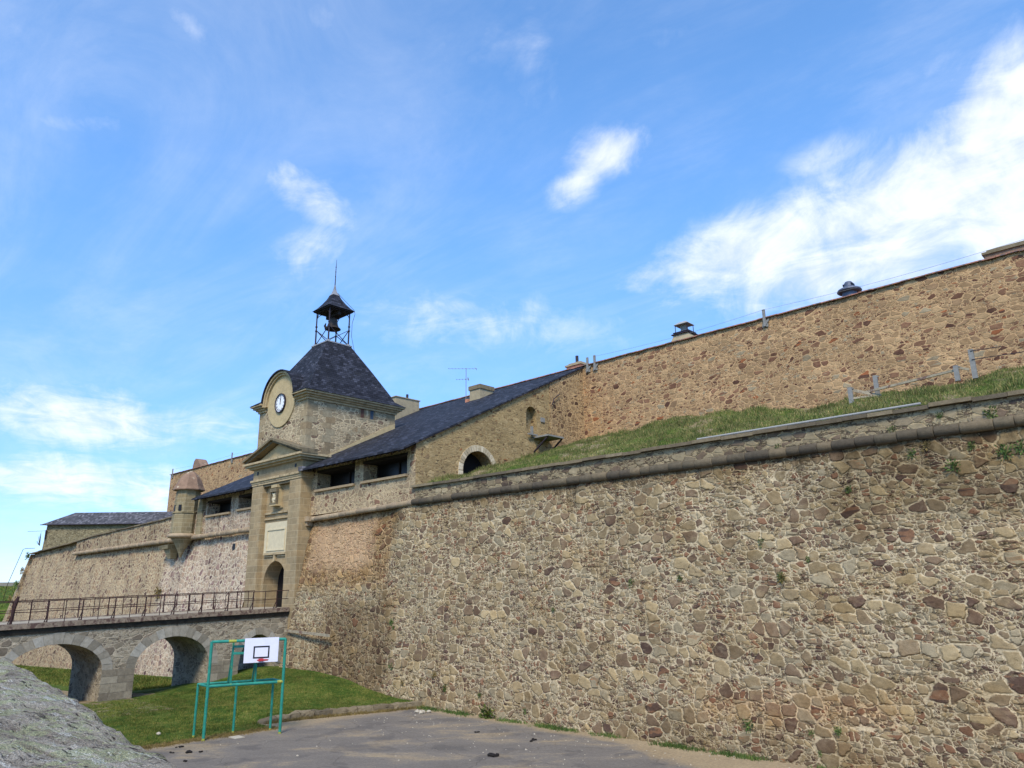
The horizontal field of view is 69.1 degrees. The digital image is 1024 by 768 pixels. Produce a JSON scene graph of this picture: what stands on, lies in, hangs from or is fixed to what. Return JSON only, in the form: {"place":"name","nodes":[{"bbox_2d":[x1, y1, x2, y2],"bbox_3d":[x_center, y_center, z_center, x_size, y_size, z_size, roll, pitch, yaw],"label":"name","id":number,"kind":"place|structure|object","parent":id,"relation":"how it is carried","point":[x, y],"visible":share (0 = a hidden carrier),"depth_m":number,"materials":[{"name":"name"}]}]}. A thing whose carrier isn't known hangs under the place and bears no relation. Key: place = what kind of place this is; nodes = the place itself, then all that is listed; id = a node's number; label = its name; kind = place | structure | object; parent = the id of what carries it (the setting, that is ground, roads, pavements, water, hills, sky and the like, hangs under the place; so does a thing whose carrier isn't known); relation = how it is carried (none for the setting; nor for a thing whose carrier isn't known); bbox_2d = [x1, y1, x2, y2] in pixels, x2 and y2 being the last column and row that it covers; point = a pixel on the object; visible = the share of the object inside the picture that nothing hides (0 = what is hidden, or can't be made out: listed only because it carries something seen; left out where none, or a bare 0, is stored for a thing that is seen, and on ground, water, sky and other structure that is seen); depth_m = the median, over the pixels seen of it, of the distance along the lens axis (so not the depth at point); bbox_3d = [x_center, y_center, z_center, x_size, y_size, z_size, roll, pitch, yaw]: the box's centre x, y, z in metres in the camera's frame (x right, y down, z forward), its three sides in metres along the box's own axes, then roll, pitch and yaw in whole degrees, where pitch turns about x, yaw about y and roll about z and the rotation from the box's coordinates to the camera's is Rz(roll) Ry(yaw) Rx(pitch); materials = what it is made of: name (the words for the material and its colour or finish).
{"place":"outdoors","nodes":[
{"label":"outdoors","id":0,"kind":"place"},
{"bbox_2d":[0,586,15,620],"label":"glacis grass","id":1,"kind":"structure","parent":0,"point":[4,587],"depth_m":128.15,"materials":[{"name":"green plant"}]},
{"bbox_2d":[0,587,411,745],"bbox_3d":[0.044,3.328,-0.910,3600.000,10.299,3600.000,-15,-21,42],"label":"ground","id":2,"kind":"structure","parent":0,"point":[149,693],"depth_m":41.05,"materials":[{"name":"green plant"}]},
{"bbox_2d":[0,582,15,586],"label":"distant rampart","id":3,"kind":"object","parent":2,"relation":"on","point":[6,583],"visible":0.11,"depth_m":235.92,"materials":[{"name":"stone"}]},
{"bbox_2d":[0,659,176,767],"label":"rock","id":4,"kind":"object","parent":2,"relation":"on","point":[44,725],"visible":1,"depth_m":6.15,"materials":[{"name":"grey stone"}]},
{"bbox_2d":[2,510,249,676],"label":"curtain wall","id":5,"kind":"structure","parent":2,"relation":"on","point":[130,561],"depth_m":73.45,"materials":[{"name":"beige stone"}]},
{"bbox_2d":[13,581,19,588],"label":"shrub","id":6,"kind":"object","parent":5,"relation":"attached to","point":[16,583],"visible":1,"depth_m":97.18,"materials":[{"name":"green plant"}]},
{"bbox_2d":[3,548,32,599],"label":"bent wire","id":7,"kind":"object","parent":5,"relation":"attached to","point":[14,568],"visible":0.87,"depth_m":102.47,"materials":[{"name":"grey metal"}]},
{"bbox_2d":[28,512,172,549],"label":"storehouse","id":8,"kind":"structure","parent":5,"relation":"on","point":[69,528],"depth_m":101.22,"materials":[{"name":"stone"}]},
{"bbox_2d":[153,587,160,597],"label":"wall plant","id":9,"kind":"object","parent":5,"relation":"attached to","point":[157,591],"depth_m":67.12,"materials":[{"name":"plant"}]},
{"bbox_2d":[158,471,206,558],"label":"sentry turret","id":10,"kind":"object","parent":5,"relation":"attached to","point":[189,486],"visible":0.83,"depth_m":66.03,"materials":[{"name":"beige stone"}]},
{"bbox_2d":[191,473,253,533],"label":"guardhouse","id":11,"kind":"structure","parent":5,"relation":"on","point":[228,506],"depth_m":62.95,"materials":[{"name":"beige stone"}]},
{"bbox_2d":[204,497,231,517],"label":"window","id":12,"kind":"structure","parent":11,"relation":"in","point":[225,503],"depth_m":65.09,"materials":[{"name":"beige stone"}]},
{"bbox_2d":[236,493,251,510],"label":"window","id":13,"kind":"structure","parent":11,"relation":"in","point":[249,495],"depth_m":61.03,"materials":[{"name":"beige stone"}]},
{"bbox_2d":[231,542,236,550],"bbox_3d":[-22.605,13.526,60.806,0.900,1.130,0.450,-15,-21,42],"label":"slit window","id":14,"kind":"structure","parent":5,"relation":"in","point":[233,544],"depth_m":60.70,"materials":[{"name":"black paint"}]},
{"bbox_2d":[0,607,289,701],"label":"stone bridge","id":15,"kind":"structure","parent":2,"relation":"on","point":[104,651],"depth_m":45.09,"materials":[{"name":"grey stone"}]},
{"bbox_2d":[0,590,254,620],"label":"bridge railing","id":16,"kind":"object","parent":15,"relation":"on","point":[176,602],"visible":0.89,"depth_m":49.21,"materials":[{"name":"brown metal"}]},
{"bbox_2d":[0,590,288,624],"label":"bridge railing","id":17,"kind":"object","parent":15,"relation":"on","point":[14,606],"visible":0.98,"depth_m":44.69,"materials":[{"name":"brown metal"}]},
{"bbox_2d":[242,261,405,632],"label":"clock tower","id":18,"kind":"structure","parent":2,"relation":"on","point":[320,401],"depth_m":57.26,"materials":[{"name":"stone"}]},
{"bbox_2d":[324,311,340,331],"bbox_3d":[-15.346,-5.339,63.694,1.702,1.460,1.360,-2,-15,6],"label":"bell","id":19,"kind":"object","parent":18,"relation":"hanging from","point":[334,323],"visible":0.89,"depth_m":63.50,"materials":[{"name":"brown metal"}]},
{"bbox_2d":[257,701,421,723],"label":"stone kerb","id":20,"kind":"structure","parent":2,"relation":"on","point":[338,711],"depth_m":36.86,"materials":[{"name":"grey stone"}]},
{"bbox_2d":[279,389,1023,767],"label":"curtain wall","id":21,"kind":"structure","parent":2,"relation":"on","point":[883,627],"depth_m":29.65,"materials":[{"name":"stone"}]},
{"bbox_2d":[284,629,329,636],"bbox_3d":[-13.459,16.269,48.588,0.100,0.280,6.015,13,-20,-41],"label":"wall pipe","id":22,"kind":"object","parent":21,"relation":"attached to","point":[308,633],"depth_m":48.33,"materials":[{"name":"concrete"}]},
{"bbox_2d":[298,367,584,525],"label":"guardhouse","id":23,"kind":"structure","parent":21,"relation":"on","point":[388,466],"depth_m":52.82,"materials":[{"name":"beige stone"}]},
{"bbox_2d":[314,463,355,491],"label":"window","id":24,"kind":"structure","parent":23,"relation":"in","point":[343,476],"depth_m":53.37,"materials":[{"name":"black glass"}]},
{"bbox_2d":[360,452,407,483],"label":"window","id":25,"kind":"structure","parent":23,"relation":"in","point":[394,466],"depth_m":49.50,"materials":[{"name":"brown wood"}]},
{"bbox_2d":[458,445,495,474],"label":"arched doorway","id":26,"kind":"structure","parent":23,"relation":"in","point":[467,463],"depth_m":50.99,"materials":[{"name":"stone"}]},
{"bbox_2d":[528,426,563,451],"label":"metal platform","id":27,"kind":"structure","parent":23,"relation":"attached to","point":[547,437],"depth_m":54.86,"materials":[{"name":"metal"}]},
{"bbox_2d":[742,719,752,733],"bbox_3d":[8.611,12.466,27.081,0.471,0.519,0.322,-15,-21,42],"label":"wall plant","id":28,"kind":"object","parent":21,"relation":"attached to","point":[747,724],"depth_m":27.06,"materials":[{"name":"green plant"}]},
{"bbox_2d":[776,573,785,583],"bbox_3d":[10.274,7.383,28.291,0.388,0.437,0.295,-15,-21,42],"label":"wall plant","id":29,"kind":"object","parent":21,"relation":"attached to","point":[782,576],"depth_m":28.25,"materials":[{"name":"plant"}]},
{"bbox_2d":[697,402,920,439],"bbox_3d":[11.485,1.575,29.899,9.100,0.100,0.110,-15,-21,42],"label":"pipe","id":30,"kind":"object","parent":21,"relation":"on","point":[857,413],"visible":1,"depth_m":29.19,"materials":[{"name":"metal"}]},
{"bbox_2d":[833,726,841,735],"bbox_3d":[10.962,11.690,25.033,0.276,0.316,0.181,-15,-21,42],"label":"wall plant","id":31,"kind":"object","parent":21,"relation":"attached to","point":[837,730],"depth_m":25.02,"materials":[{"name":"green plant"}]},
{"bbox_2d":[908,448,915,458],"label":"wall plant","id":32,"kind":"object","parent":21,"relation":"attached to","point":[911,453],"depth_m":26.69,"materials":[{"name":"plant"}]},
{"bbox_2d":[919,440,930,451],"bbox_3d":[14.771,2.209,26.483,0.394,0.452,0.311,-15,-21,42],"label":"wall plant","id":33,"kind":"object","parent":21,"relation":"attached to","point":[925,443],"depth_m":26.46,"materials":[{"name":"plant"}]},
{"bbox_2d":[944,458,960,472],"bbox_3d":[15.194,2.879,25.583,0.571,0.649,0.366,-15,-21,42],"label":"wall plant","id":34,"kind":"object","parent":21,"relation":"attached to","point":[954,464],"depth_m":25.58,"materials":[{"name":"green plant"}]},
{"bbox_2d":[967,441,975,449],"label":"wall plant","id":35,"kind":"object","parent":21,"relation":"attached to","point":[972,445],"depth_m":25.45,"materials":[{"name":"green plant"}]},
{"bbox_2d":[982,405,997,418],"bbox_3d":[16.312,0.992,25.364,0.460,0.537,0.343,-15,-21,42],"label":"wall plant","id":36,"kind":"object","parent":21,"relation":"attached to","point":[986,412],"depth_m":25.36,"materials":[{"name":"green plant"}]},
{"bbox_2d":[994,443,1012,461],"bbox_3d":[16.389,2.286,24.718,0.537,0.641,0.440,-15,-21,42],"label":"wall plant","id":37,"kind":"object","parent":21,"relation":"attached to","point":[1002,449],"depth_m":24.68,"materials":[{"name":"green plant"}]},
{"bbox_2d":[1012,439,1023,454],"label":"wall plant","id":38,"kind":"object","parent":21,"relation":"attached to","point":[1020,447],"depth_m":24.42,"materials":[{"name":"green plant"}]},
{"bbox_2d":[145,709,814,767],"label":"court","id":39,"kind":"object","parent":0,"point":[309,743],"visible":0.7,"depth_m":28.86,"materials":[{"name":"asphalt"}]},
{"bbox_2d":[229,735,244,738],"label":"paving slab","id":40,"kind":"structure","parent":39,"relation":"on","point":[236,737],"depth_m":31.44,"materials":[{"name":"concrete"}]},
{"bbox_2d":[192,637,286,740],"bbox_3d":[-11.703,13.145,32.233,3.475,4.051,1.918,7,-17,-28],"label":"goal frame","id":41,"kind":"object","parent":39,"relation":"on","point":[256,651],"visible":0.97,"depth_m":32.50,"materials":[{"name":"green paint"}]},
{"bbox_2d":[137,705,420,750],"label":"edge weeds","id":42,"kind":"object","parent":39,"relation":"on","point":[189,740],"visible":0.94,"depth_m":32.93,"materials":[{"name":"green plant"}]},
{"bbox_2d":[415,709,430,713],"bbox_3d":[-4.479,16.366,37.151,0.687,0.206,0.756,-15,-21,42],"label":"loose stone","id":43,"kind":"object","parent":39,"relation":"on","point":[421,711],"visible":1,"depth_m":37.07,"materials":[{"name":"beige stone"}]},
{"bbox_2d":[478,703,494,718],"bbox_3d":[-1.159,15.760,35.327,0.949,1.069,0.605,-15,-21,42],"label":"leafy weed","id":44,"kind":"object","parent":39,"relation":"on","point":[488,713],"visible":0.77,"depth_m":35.33,"materials":[{"name":"green plant"}]},
{"bbox_2d":[415,704,839,767],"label":"foot weeds","id":45,"kind":"object","parent":39,"relation":"on","point":[665,743],"visible":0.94,"depth_m":30.38,"materials":[{"name":"green plant"}]},
{"bbox_2d":[487,753,498,756],"bbox_3d":[-0.705,13.664,27.381,0.444,0.153,0.295,-10,-18,30],"label":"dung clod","id":46,"kind":"object","parent":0,"point":[492,755],"visible":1,"depth_m":27.31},
{"bbox_2d":[220,715,789,767],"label":"pebbles","id":47,"kind":"object","parent":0,"point":[518,745],"visible":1,"depth_m":29.38,"materials":[{"name":"stone"}]},
{"bbox_2d":[0,0,1023,581],"label":"sky","id":48,"kind":"structure","parent":0,"point":[509,191],"materials":[{"name":"blue"}]},
{"bbox_2d":[427,365,1023,482],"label":"grass bank","id":49,"kind":"structure","parent":0,"point":[705,420],"depth_m":42.66,"materials":[{"name":"green plant"}]},
{"bbox_2d":[167,240,1023,511],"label":"barracks","id":50,"kind":"structure","parent":49,"relation":"on","point":[832,350],"depth_m":47.40,"materials":[{"name":"stone"}]},
{"bbox_2d":[586,357,590,372],"bbox_3d":[6.205,-1.568,60.600,0.500,1.250,0.160,-15,-21,42],"label":"steel post","id":51,"kind":"object","parent":50,"relation":"attached to","point":[587,366],"visible":1,"depth_m":60.55,"materials":[{"name":"grey metal"}]},
{"bbox_2d":[593,355,597,370],"bbox_3d":[6.733,-1.718,60.118,0.500,1.270,0.160,-15,-21,42],"label":"steel post","id":52,"kind":"object","parent":50,"relation":"attached to","point":[595,367],"visible":1,"depth_m":60.07,"materials":[{"name":"grey metal"}]},
{"bbox_2d":[671,321,697,341],"bbox_3d":[13.043,-3.746,56.096,2.000,1.900,1.650,-15,-21,42],"label":"roof vent","id":53,"kind":"object","parent":50,"relation":"on","point":[683,326],"visible":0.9,"depth_m":55.81,"materials":[{"name":"metal"}]},
{"bbox_2d":[762,309,768,327],"bbox_3d":[17.194,-4.473,50.508,0.500,1.250,0.160,-15,-21,42],"label":"steel post","id":54,"kind":"object","parent":50,"relation":"attached to","point":[765,323],"visible":1,"depth_m":50.45,"materials":[{"name":"grey metal"}]},
{"bbox_2d":[598,310,761,355],"bbox_3d":[11.878,-3.543,55.371,14.401,0.261,0.017,-15,-21,42],"label":"wire","id":55,"kind":"object","parent":54,"relation":"attached to","point":[680,335],"visible":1,"depth_m":54.44,"materials":[{"name":"metal"}]},
{"bbox_2d":[765,239,1023,309],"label":"wire","id":56,"kind":"object","parent":54,"relation":"attached to","point":[901,275],"visible":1,"depth_m":44.55,"materials":[{"name":"metal"}]},
{"bbox_2d":[837,281,861,296],"bbox_3d":[21.676,-5.910,47.743,1.500,1.450,1.500,-15,-21,42],"label":"roof vent","id":57,"kind":"object","parent":50,"relation":"on","point":[849,285],"visible":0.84,"depth_m":47.37,"materials":[{"name":"grey metal"}]},
{"bbox_2d":[847,387,853,402],"bbox_3d":[18.622,0.750,40.732,0.310,1.180,0.160,-15,-21,42],"label":"guard post","id":58,"kind":"object","parent":49,"relation":"on","point":[850,393],"visible":0.82,"depth_m":40.74,"materials":[{"name":"metal"}]},
{"bbox_2d":[872,375,879,393],"bbox_3d":[19.946,0.186,40.573,0.310,1.350,0.160,-15,-21,42],"label":"guard post","id":59,"kind":"object","parent":49,"relation":"on","point":[875,381],"visible":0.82,"depth_m":40.61,"materials":[{"name":"metal"}]},
{"bbox_2d":[852,367,969,398],"bbox_3d":[20.876,-0.013,39.134,5.832,0.802,0.675,-15,-21,42],"label":"guard rail","id":60,"kind":"object","parent":49,"relation":"on","point":[868,392],"visible":0.89,"depth_m":39.50,"materials":[{"name":"metal"}]},
{"bbox_2d":[953,365,960,381],"bbox_3d":[22.392,-0.547,37.348,0.310,0.800,0.160,-15,-21,42],"label":"guard post","id":61,"kind":"object","parent":49,"relation":"on","point":[956,372],"visible":1,"depth_m":37.32,"materials":[{"name":"metal"}]},
{"bbox_2d":[968,349,977,378],"bbox_3d":[22.999,-1.010,37.013,0.310,1.500,0.160,-15,-21,42],"label":"guard post","id":62,"kind":"object","parent":49,"relation":"on","point":[973,365],"visible":1,"depth_m":36.97,"materials":[{"name":"metal"}]},
{"bbox_2d":[971,346,1023,359],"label":"guard wires","id":63,"kind":"object","parent":62,"relation":"attached to","point":[993,356],"visible":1,"depth_m":36.55,"materials":[{"name":"metal"}]}
]}

